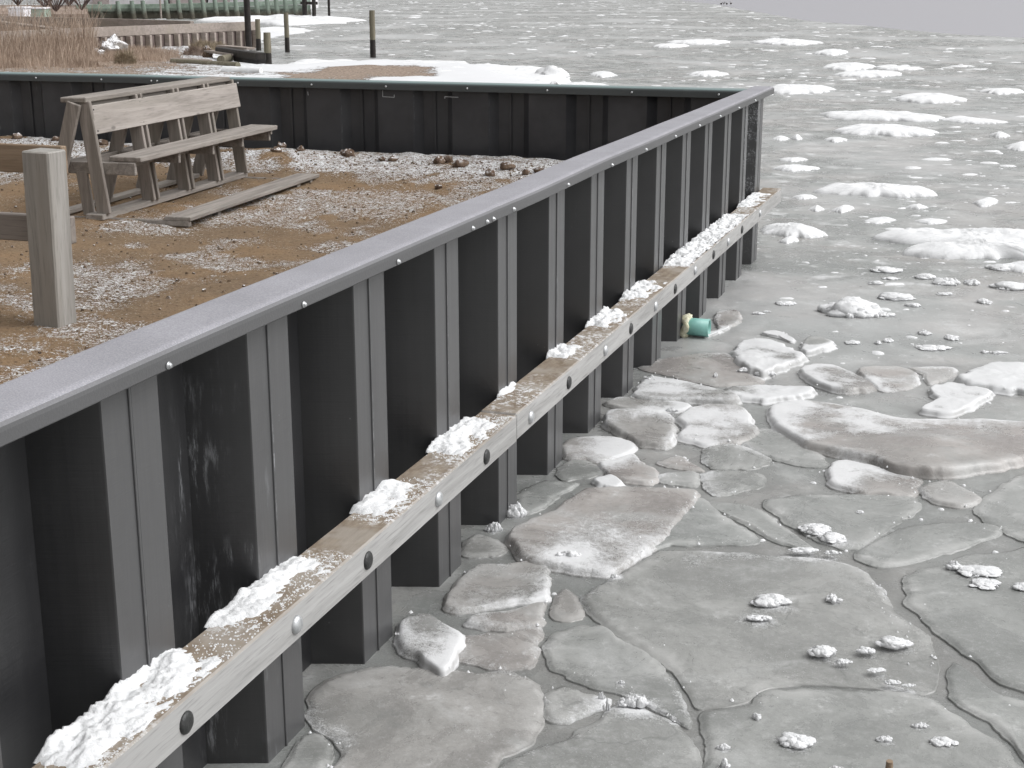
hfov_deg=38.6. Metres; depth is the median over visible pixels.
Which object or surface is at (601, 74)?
snow island
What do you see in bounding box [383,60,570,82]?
snow drift
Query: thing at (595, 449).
ice floe
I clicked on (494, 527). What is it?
snow lump
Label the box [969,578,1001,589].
snow lump
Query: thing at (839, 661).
snow lump
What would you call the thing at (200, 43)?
grass tussock
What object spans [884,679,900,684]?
snow lump
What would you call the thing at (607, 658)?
ice floe
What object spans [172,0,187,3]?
door
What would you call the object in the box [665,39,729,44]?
snow island
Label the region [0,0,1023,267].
ice
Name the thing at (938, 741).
snow lump
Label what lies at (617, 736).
ice floe
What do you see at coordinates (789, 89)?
snow island
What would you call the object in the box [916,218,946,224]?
snow island
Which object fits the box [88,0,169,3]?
house
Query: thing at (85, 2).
bare bush
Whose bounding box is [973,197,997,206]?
snow island
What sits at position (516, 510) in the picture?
snow lump
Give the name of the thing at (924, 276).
snow lump
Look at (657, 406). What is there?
ice floe
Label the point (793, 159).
snow island
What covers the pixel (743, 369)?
snow lump
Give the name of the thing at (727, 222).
snow heap
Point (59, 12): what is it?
terrain
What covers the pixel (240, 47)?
fallen plank
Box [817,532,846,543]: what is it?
snow lump
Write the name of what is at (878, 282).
snow lump
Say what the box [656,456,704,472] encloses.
ice floe
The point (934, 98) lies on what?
snow island
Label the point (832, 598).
snow lump
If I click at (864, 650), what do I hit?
snow lump
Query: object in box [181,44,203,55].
grass tussock
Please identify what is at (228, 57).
fallen log
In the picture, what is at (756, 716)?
snow lump
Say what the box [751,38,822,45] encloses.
snow island
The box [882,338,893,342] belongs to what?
snow lump
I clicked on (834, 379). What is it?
ice floe
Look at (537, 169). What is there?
soil clod
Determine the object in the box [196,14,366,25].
snow drift
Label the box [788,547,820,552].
snow lump
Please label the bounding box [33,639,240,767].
snow heap
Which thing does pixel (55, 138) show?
soil clod
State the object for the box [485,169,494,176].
soil clod
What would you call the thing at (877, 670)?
snow lump
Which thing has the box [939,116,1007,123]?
snow island
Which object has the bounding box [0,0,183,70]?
reeds
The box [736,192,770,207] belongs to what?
snow heap
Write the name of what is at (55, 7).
bare bush
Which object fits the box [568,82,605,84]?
snow island
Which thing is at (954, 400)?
ice floe
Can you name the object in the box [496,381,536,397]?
snow heap
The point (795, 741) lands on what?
snow lump
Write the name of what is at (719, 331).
ice floe
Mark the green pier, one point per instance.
(190, 9)
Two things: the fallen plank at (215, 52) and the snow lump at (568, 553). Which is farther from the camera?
the fallen plank at (215, 52)
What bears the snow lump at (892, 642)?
on the ice floe at (691, 610)
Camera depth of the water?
86.23 m
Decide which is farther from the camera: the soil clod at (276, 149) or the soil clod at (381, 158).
the soil clod at (276, 149)
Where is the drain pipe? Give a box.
[680,313,710,337]
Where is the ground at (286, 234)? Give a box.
[0,135,564,384]
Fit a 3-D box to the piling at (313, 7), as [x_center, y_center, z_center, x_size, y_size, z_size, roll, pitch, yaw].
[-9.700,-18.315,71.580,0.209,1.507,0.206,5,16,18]
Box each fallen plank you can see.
[2,21,61,28]
[204,50,233,55]
[216,45,254,49]
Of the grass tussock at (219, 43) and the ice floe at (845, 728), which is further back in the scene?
the grass tussock at (219, 43)
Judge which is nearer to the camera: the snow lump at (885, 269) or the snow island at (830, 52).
the snow lump at (885, 269)
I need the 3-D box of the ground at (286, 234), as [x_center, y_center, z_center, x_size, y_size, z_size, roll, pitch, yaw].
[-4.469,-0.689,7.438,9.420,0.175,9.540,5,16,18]
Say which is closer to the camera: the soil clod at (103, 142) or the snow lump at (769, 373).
the snow lump at (769, 373)
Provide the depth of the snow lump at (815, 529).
5.41 m
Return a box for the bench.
[58,76,319,226]
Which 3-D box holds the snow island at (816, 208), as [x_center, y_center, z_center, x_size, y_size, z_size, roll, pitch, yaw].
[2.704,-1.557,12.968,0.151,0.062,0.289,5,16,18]
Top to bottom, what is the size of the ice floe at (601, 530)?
0.082 m
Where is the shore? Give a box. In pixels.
[0,31,573,84]
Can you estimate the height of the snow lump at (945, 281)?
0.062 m
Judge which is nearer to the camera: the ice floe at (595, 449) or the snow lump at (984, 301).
the ice floe at (595, 449)
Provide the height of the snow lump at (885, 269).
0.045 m
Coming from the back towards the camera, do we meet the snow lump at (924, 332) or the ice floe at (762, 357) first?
the snow lump at (924, 332)
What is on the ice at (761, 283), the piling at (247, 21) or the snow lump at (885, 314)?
the snow lump at (885, 314)
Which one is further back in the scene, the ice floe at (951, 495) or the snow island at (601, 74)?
the snow island at (601, 74)
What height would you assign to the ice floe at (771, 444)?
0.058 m
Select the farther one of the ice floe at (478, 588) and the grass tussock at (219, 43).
the grass tussock at (219, 43)
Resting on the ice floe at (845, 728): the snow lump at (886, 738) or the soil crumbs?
the snow lump at (886, 738)
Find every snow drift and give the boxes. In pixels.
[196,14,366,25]
[260,27,313,33]
[289,59,356,63]
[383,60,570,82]
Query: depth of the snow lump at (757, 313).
8.93 m
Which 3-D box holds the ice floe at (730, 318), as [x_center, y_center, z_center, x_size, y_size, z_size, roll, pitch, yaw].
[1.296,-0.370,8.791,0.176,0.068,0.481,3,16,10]
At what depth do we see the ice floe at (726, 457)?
6.23 m
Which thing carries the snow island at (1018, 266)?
on the ice at (600, 28)
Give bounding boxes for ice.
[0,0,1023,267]
[203,255,1023,767]
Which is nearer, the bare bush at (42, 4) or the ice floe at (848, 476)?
the ice floe at (848, 476)
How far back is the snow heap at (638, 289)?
7.13 m
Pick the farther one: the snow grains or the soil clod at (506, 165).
the soil clod at (506, 165)
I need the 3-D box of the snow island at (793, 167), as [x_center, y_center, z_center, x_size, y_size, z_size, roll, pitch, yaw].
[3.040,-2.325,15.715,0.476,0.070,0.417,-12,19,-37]
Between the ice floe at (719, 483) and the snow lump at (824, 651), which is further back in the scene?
the ice floe at (719, 483)
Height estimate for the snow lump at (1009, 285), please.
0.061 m
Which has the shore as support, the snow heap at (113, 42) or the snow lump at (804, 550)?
the snow heap at (113, 42)
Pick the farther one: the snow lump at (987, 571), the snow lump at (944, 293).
the snow lump at (944, 293)
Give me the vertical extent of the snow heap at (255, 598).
0.031 m
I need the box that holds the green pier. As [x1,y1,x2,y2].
[74,0,317,18]
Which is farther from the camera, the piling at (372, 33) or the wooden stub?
the piling at (372, 33)
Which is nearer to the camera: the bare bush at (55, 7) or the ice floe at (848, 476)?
the ice floe at (848, 476)
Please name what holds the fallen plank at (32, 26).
on the reeds
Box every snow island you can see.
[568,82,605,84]
[590,71,617,77]
[653,43,688,47]
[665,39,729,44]
[687,70,728,76]
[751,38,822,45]
[759,222,827,237]
[772,84,835,94]
[772,164,819,171]
[773,136,788,140]
[778,157,807,161]
[779,236,798,243]
[791,134,801,139]
[792,194,816,199]
[808,205,824,211]
[812,182,937,197]
[813,49,847,55]
[819,109,944,121]
[823,62,875,70]
[824,137,846,142]
[831,205,853,212]
[832,123,938,136]
[834,70,901,77]
[864,217,895,223]
[872,227,1023,243]
[874,65,923,70]
[890,93,966,103]
[902,238,1023,259]
[905,204,927,208]
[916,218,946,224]
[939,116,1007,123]
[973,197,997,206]
[977,88,1023,94]
[989,131,1009,137]
[1003,141,1023,150]
[1010,261,1023,272]
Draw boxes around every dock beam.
[215,47,265,59]
[233,52,265,63]
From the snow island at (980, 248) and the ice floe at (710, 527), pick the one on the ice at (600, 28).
the snow island at (980, 248)
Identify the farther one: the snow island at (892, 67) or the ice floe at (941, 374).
the snow island at (892, 67)
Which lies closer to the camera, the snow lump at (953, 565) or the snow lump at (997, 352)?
the snow lump at (953, 565)
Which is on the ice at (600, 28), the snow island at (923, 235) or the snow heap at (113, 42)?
the snow island at (923, 235)
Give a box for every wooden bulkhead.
[0,16,193,29]
[1,21,255,47]
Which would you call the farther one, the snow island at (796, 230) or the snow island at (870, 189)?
the snow island at (870, 189)
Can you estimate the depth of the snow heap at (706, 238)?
8.52 m
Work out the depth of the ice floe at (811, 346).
8.07 m
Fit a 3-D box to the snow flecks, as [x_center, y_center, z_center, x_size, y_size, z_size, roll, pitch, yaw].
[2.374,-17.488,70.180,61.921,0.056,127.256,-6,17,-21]
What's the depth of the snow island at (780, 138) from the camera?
18.54 m
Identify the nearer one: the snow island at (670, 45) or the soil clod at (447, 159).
the soil clod at (447, 159)
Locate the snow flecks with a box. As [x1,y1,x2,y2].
[25,1,1023,708]
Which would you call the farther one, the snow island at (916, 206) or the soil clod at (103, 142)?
the snow island at (916, 206)
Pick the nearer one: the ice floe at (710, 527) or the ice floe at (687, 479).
the ice floe at (710, 527)
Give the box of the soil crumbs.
[0,137,550,364]
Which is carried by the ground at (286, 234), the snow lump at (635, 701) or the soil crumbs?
the soil crumbs
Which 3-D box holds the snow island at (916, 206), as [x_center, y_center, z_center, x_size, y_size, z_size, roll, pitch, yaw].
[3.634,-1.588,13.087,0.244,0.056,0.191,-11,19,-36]
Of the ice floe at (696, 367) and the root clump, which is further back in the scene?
the root clump
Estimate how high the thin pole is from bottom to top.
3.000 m
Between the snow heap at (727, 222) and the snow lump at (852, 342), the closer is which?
the snow lump at (852, 342)
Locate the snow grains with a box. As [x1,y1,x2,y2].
[309,315,1015,767]
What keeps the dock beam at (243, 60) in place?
on the shore
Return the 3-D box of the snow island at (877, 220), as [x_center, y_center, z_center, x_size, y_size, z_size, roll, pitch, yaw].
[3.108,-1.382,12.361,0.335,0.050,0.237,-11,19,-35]
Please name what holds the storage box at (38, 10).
on the shore
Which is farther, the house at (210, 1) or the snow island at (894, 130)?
the house at (210, 1)
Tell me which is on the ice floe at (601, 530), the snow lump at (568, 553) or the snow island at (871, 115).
the snow lump at (568, 553)
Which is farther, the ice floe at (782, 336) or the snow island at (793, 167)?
the snow island at (793, 167)
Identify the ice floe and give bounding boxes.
[281,733,334,767]
[304,666,544,767]
[393,613,465,675]
[442,561,551,614]
[459,627,543,671]
[461,534,507,558]
[462,602,546,632]
[498,705,702,767]
[504,486,700,578]
[517,480,579,515]
[541,625,692,729]
[543,686,611,724]
[549,588,584,622]
[555,459,603,481]
[562,436,637,463]
[579,551,940,710]
[591,474,625,486]
[597,454,658,486]
[601,408,678,450]
[602,397,691,413]
[630,376,742,405]
[637,352,765,387]
[655,498,759,549]
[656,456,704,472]
[658,471,699,487]
[674,404,759,448]
[698,688,1022,767]
[699,470,766,496]
[700,444,771,470]
[703,326,729,338]
[709,502,815,552]
[713,309,741,328]
[724,385,817,405]
[728,338,808,379]
[741,429,829,468]
[760,330,795,343]
[762,494,921,550]
[765,400,1023,479]
[797,364,876,395]
[798,336,837,357]
[825,460,923,497]
[853,523,1002,568]
[856,366,920,392]
[901,547,1023,692]
[908,366,957,385]
[917,480,981,508]
[919,382,995,418]
[945,663,1023,761]
[953,361,1023,396]
[972,475,1023,542]
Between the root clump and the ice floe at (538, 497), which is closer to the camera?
the ice floe at (538, 497)
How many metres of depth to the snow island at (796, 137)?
18.57 m
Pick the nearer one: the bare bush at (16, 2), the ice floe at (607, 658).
the ice floe at (607, 658)
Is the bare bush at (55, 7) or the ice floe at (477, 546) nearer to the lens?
the ice floe at (477, 546)
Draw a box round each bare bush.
[7,0,34,5]
[18,0,64,6]
[29,0,80,11]
[54,0,91,5]
[63,0,108,9]
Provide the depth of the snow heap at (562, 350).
5.96 m
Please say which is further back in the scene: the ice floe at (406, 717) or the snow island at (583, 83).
the snow island at (583, 83)
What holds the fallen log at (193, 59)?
on the shore
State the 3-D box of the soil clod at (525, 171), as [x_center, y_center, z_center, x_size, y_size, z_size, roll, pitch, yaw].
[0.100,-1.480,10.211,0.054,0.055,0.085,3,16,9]
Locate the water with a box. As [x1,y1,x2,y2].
[682,0,1023,37]
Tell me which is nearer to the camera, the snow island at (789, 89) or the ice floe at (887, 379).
the ice floe at (887, 379)
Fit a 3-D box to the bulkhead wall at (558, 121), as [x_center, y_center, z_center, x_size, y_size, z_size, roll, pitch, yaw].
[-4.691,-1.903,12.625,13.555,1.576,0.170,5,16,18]
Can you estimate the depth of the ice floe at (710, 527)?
5.41 m
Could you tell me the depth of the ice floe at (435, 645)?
4.46 m
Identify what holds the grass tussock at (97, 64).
on the shore
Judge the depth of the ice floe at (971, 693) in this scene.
4.12 m
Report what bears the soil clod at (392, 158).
on the ground at (286, 234)
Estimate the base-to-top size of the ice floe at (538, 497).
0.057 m
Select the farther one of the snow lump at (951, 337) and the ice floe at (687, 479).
the snow lump at (951, 337)
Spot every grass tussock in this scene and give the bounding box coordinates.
[78,58,103,66]
[112,45,138,63]
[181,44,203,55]
[189,39,215,49]
[211,39,226,45]
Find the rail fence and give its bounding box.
[0,143,76,327]
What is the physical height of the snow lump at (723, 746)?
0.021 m
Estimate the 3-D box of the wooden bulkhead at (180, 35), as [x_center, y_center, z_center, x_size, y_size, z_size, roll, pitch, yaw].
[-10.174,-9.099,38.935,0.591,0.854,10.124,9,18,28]
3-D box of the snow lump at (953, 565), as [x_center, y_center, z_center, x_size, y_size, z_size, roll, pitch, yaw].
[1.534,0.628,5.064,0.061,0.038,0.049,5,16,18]
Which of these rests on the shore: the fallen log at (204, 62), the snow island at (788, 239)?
the fallen log at (204, 62)
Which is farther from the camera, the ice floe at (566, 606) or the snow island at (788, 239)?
the snow island at (788, 239)
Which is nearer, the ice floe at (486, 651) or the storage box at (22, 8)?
the ice floe at (486, 651)
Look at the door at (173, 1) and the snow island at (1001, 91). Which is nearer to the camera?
the snow island at (1001, 91)
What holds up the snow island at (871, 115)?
on the ice at (600, 28)
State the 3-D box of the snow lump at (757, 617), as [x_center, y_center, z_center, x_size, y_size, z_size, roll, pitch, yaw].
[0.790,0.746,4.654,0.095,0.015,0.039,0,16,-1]
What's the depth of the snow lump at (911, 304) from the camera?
9.14 m
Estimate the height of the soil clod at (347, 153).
0.067 m
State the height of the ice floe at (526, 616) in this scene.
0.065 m
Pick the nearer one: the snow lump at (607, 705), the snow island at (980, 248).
the snow lump at (607, 705)
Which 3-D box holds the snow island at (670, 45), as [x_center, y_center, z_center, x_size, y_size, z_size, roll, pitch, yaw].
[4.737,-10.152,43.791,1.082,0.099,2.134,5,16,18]
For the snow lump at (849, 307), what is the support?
on the ice at (761, 283)
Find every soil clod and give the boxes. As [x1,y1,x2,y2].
[11,133,22,139]
[51,136,58,140]
[98,139,107,144]
[270,146,281,152]
[277,142,285,147]
[296,145,304,150]
[340,149,354,155]
[341,150,352,156]
[378,156,385,160]
[387,155,397,161]
[432,155,444,163]
[434,184,442,189]
[444,155,452,162]
[452,158,468,167]
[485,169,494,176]
[500,162,515,169]
[522,169,529,174]
[533,167,543,172]
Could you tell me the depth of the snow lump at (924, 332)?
8.42 m
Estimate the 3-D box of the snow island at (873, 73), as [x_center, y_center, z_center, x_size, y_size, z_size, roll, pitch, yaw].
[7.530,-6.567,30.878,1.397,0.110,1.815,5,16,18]
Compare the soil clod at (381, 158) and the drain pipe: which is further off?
the soil clod at (381, 158)
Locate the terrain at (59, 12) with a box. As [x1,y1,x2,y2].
[0,5,87,17]
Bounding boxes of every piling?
[243,0,251,46]
[255,19,260,50]
[263,32,271,63]
[284,13,289,52]
[312,0,315,15]
[327,0,329,15]
[369,10,375,57]
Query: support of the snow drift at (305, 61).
on the shore
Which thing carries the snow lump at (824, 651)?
on the ice floe at (691, 610)
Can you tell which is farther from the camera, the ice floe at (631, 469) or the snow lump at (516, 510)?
the ice floe at (631, 469)
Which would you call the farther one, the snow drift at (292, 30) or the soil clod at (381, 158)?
the snow drift at (292, 30)
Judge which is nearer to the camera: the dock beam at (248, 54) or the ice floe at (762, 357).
the ice floe at (762, 357)
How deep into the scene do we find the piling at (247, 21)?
41.90 m
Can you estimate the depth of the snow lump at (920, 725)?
3.99 m
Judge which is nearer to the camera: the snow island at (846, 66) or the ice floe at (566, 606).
the ice floe at (566, 606)
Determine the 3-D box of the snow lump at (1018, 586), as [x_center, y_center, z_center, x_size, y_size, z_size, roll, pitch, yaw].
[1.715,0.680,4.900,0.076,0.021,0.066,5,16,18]
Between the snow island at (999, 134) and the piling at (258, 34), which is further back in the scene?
the piling at (258, 34)
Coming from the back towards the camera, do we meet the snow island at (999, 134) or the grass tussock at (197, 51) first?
the grass tussock at (197, 51)
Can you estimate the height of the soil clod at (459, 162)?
0.091 m
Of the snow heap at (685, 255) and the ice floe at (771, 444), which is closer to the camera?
the ice floe at (771, 444)
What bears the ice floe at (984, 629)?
on the ice at (761, 283)
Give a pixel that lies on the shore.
(380, 69)
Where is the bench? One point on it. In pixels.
(177, 106)
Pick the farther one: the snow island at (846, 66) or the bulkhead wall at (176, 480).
the snow island at (846, 66)
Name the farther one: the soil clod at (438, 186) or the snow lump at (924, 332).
the soil clod at (438, 186)
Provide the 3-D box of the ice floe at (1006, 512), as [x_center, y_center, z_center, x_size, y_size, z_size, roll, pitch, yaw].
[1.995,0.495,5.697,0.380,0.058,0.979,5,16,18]
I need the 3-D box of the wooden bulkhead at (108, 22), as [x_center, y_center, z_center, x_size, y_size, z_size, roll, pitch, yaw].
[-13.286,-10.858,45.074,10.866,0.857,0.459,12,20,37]
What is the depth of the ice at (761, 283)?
7.21 m
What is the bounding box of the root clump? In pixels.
[202,45,212,57]
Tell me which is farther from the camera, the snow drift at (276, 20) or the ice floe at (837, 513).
the snow drift at (276, 20)
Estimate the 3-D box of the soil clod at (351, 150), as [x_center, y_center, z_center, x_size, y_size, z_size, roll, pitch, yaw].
[-1.231,-1.727,10.948,0.112,0.077,0.074,-7,17,-24]
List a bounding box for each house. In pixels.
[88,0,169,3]
[170,0,207,3]
[208,0,317,8]
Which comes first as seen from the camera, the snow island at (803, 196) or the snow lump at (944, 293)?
the snow lump at (944, 293)
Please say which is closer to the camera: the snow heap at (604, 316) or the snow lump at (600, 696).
the snow lump at (600, 696)
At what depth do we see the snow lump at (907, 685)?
4.21 m
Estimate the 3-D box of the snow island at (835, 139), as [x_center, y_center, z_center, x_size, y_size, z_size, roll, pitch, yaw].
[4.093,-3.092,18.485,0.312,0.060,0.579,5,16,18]
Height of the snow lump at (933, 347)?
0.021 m
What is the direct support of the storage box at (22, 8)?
on the shore
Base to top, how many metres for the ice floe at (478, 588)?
0.066 m
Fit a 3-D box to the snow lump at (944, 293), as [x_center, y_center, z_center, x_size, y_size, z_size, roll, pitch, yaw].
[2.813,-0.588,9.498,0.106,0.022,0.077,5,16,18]
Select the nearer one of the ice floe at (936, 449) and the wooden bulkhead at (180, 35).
the ice floe at (936, 449)
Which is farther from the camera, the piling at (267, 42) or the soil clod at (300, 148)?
the piling at (267, 42)
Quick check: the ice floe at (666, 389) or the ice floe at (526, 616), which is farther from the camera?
the ice floe at (666, 389)
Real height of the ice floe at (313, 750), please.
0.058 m
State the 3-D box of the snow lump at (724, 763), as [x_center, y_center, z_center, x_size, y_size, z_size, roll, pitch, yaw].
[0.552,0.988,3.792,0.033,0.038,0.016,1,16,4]
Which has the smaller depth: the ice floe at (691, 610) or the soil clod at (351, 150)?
the ice floe at (691, 610)
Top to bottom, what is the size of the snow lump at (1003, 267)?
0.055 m
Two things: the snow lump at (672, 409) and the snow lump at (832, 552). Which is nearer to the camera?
the snow lump at (832, 552)
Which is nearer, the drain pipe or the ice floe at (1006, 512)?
the ice floe at (1006, 512)
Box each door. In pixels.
[93,0,108,3]
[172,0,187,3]
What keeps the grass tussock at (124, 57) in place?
on the shore
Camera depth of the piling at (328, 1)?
74.92 m
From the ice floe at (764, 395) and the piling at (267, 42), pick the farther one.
the piling at (267, 42)
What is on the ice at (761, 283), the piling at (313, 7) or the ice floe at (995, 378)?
the ice floe at (995, 378)
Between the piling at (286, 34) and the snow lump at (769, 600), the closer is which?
the snow lump at (769, 600)
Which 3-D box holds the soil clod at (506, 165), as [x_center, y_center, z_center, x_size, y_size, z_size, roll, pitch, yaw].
[-0.031,-1.547,10.378,0.104,0.072,0.088,8,17,25]
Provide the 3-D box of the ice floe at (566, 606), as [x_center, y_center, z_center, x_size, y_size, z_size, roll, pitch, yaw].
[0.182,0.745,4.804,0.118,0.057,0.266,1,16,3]
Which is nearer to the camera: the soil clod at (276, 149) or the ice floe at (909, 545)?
the ice floe at (909, 545)
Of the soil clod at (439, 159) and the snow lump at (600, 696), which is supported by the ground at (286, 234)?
the soil clod at (439, 159)
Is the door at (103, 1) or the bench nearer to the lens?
the bench
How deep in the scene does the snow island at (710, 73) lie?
30.73 m
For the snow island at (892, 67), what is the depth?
32.73 m
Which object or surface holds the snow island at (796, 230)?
on the ice at (600, 28)
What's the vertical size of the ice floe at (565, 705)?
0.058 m
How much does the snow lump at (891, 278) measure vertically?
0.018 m
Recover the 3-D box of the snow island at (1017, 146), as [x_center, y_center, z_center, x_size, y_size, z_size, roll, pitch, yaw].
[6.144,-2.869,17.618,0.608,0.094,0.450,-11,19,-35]
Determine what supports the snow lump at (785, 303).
on the ice at (761, 283)
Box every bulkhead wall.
[0,72,745,159]
[0,86,780,767]
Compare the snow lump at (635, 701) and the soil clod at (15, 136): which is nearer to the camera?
the snow lump at (635, 701)
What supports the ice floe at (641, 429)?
on the ice at (761, 283)
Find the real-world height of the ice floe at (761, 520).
0.058 m
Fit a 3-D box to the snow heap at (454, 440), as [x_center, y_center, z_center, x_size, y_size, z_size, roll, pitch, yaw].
[-0.148,0.165,4.887,0.142,0.031,0.508,5,16,18]
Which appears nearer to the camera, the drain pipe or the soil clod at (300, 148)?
the drain pipe
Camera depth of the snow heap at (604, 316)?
6.55 m
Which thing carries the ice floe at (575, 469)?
on the ice at (761, 283)
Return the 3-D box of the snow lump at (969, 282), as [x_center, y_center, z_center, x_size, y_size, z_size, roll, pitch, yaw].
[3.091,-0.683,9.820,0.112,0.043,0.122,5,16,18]
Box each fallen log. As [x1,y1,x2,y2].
[170,58,211,60]
[170,59,240,66]
[217,54,233,61]
[221,66,262,72]
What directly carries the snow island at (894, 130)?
on the ice at (600, 28)
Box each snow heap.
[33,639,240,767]
[97,34,127,51]
[204,553,347,642]
[349,477,435,522]
[425,415,508,459]
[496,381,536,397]
[546,343,589,358]
[585,306,632,327]
[619,280,669,300]
[663,245,706,266]
[686,228,728,250]
[708,213,748,232]
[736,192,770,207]
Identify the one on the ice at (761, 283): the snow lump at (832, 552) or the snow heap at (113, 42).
the snow lump at (832, 552)
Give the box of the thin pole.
[159,0,161,18]
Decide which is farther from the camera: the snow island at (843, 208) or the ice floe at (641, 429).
the snow island at (843, 208)
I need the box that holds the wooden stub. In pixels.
[885,759,892,767]
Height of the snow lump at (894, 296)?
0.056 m
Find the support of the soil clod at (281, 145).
on the ground at (286, 234)
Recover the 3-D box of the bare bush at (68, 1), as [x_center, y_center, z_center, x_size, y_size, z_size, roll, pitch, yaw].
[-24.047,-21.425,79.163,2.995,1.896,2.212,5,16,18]
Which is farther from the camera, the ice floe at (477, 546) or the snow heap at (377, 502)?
the ice floe at (477, 546)
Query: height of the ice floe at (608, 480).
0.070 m
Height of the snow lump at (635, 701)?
0.039 m
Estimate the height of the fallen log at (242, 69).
0.203 m
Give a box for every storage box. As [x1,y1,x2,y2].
[7,6,31,15]
[30,7,51,16]
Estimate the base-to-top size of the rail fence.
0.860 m
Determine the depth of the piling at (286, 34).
40.15 m
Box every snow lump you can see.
[485,522,502,531]
[506,501,526,517]
[553,550,580,556]
[597,692,604,698]
[603,698,609,710]
[617,694,648,708]
[665,407,677,412]
[716,743,730,750]
[718,758,730,767]
[737,367,747,371]
[745,615,771,620]
[750,593,791,607]
[752,312,764,314]
[752,713,761,720]
[754,371,775,375]
[775,300,796,305]
[777,732,816,749]
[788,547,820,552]
[797,523,830,535]
[807,645,836,657]
[817,296,881,318]
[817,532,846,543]
[824,550,841,554]
[825,593,842,603]
[834,658,852,664]
[845,340,860,343]
[856,646,875,653]
[867,667,885,672]
[868,280,882,284]
[869,266,902,273]
[874,635,913,649]
[875,735,892,741]
[877,292,915,300]
[878,311,895,316]
[882,277,900,279]
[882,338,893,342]
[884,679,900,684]
[901,683,915,686]
[904,302,920,306]
[911,722,928,727]
[914,273,936,279]
[915,345,952,350]
[918,330,931,335]
[929,736,958,746]
[932,277,960,285]
[936,292,952,294]
[944,334,959,340]
[945,560,962,570]
[956,565,1002,577]
[963,279,979,285]
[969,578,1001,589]
[977,298,991,304]
[985,263,1013,270]
[988,281,1023,290]
[989,351,1009,353]
[1011,582,1023,590]

